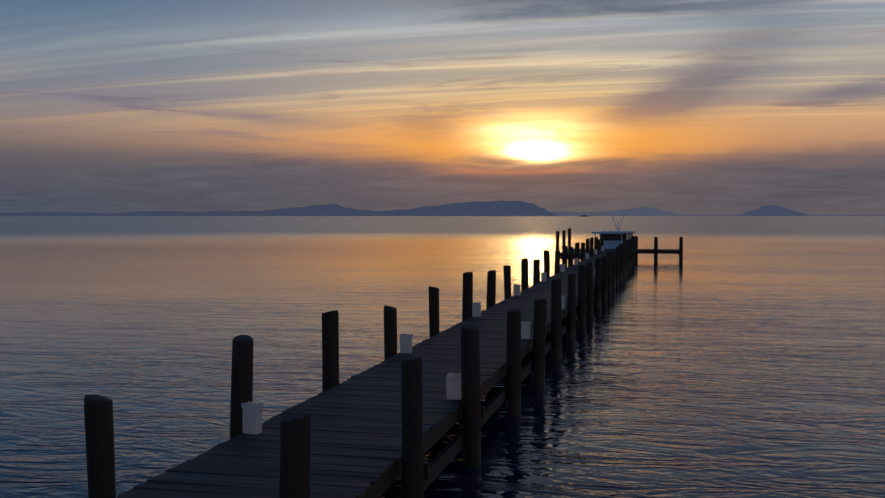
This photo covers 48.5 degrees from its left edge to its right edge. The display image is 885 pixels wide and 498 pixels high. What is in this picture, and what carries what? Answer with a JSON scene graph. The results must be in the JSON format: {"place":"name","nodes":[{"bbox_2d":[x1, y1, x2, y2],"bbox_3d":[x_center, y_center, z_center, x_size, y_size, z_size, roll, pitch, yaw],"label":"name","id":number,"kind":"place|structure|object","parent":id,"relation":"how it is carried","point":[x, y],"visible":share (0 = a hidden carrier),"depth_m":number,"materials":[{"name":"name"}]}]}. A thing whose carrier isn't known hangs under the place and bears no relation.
{"place":"outdoors","nodes":[
{"label":"outdoors","id":0,"kind":"place"},
{"bbox_2d":[0,200,557,215],"bbox_3d":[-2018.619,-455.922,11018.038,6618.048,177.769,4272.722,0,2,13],"label":"mountains","id":1,"kind":"structure","parent":0,"point":[502,208],"depth_m":10569.61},
{"bbox_2d":[0,216,884,497],"bbox_3d":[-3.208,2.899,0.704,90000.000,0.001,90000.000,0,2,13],"label":"sea","id":2,"kind":"structure","parent":0,"point":[736,357],"depth_m":22.86,"materials":[{"name":"liquid"}]},
{"bbox_2d":[84,228,682,497],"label":"pier piles","id":3,"kind":"object","parent":2,"relation":"in","point":[611,268],"visible":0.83,"depth_m":11.46,"materials":[{"name":"brown wood"}]},
{"bbox_2d":[117,249,678,497],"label":"pier deck","id":4,"kind":"structure","parent":3,"relation":"on","point":[356,436],"depth_m":10.09,"materials":[{"name":"brown wood"}]},
{"bbox_2d":[241,246,603,434],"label":"boxes","id":5,"kind":"object","parent":4,"relation":"on","point":[252,418],"visible":0.71,"depth_m":11.61,"materials":[{"name":"white"}]},
{"bbox_2d":[361,250,679,497],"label":"pier frame","id":6,"kind":"object","parent":3,"relation":"attached to","point":[434,468],"visible":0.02,"depth_m":11.10,"materials":[{"name":"brown wood"}]},
{"bbox_2d":[591,215,634,248],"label":"boat","id":7,"kind":"object","parent":2,"relation":"on","point":[613,239],"visible":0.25,"depth_m":68.16,"materials":[{"name":"paint"}]},
{"bbox_2d":[0,0,884,214],"label":"sky","id":8,"kind":"structure","parent":0,"point":[712,107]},
{"bbox_2d":[62,207,884,215],"bbox_3d":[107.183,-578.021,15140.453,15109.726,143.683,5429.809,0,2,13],"label":"hills","id":9,"kind":"structure","parent":0,"point":[644,211],"depth_m":15346.35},
{"bbox_2d":[735,205,809,215],"bbox_3d":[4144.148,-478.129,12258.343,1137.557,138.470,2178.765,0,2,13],"label":"island","id":10,"kind":"structure","parent":0,"point":[771,210],"depth_m":11558.81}
]}

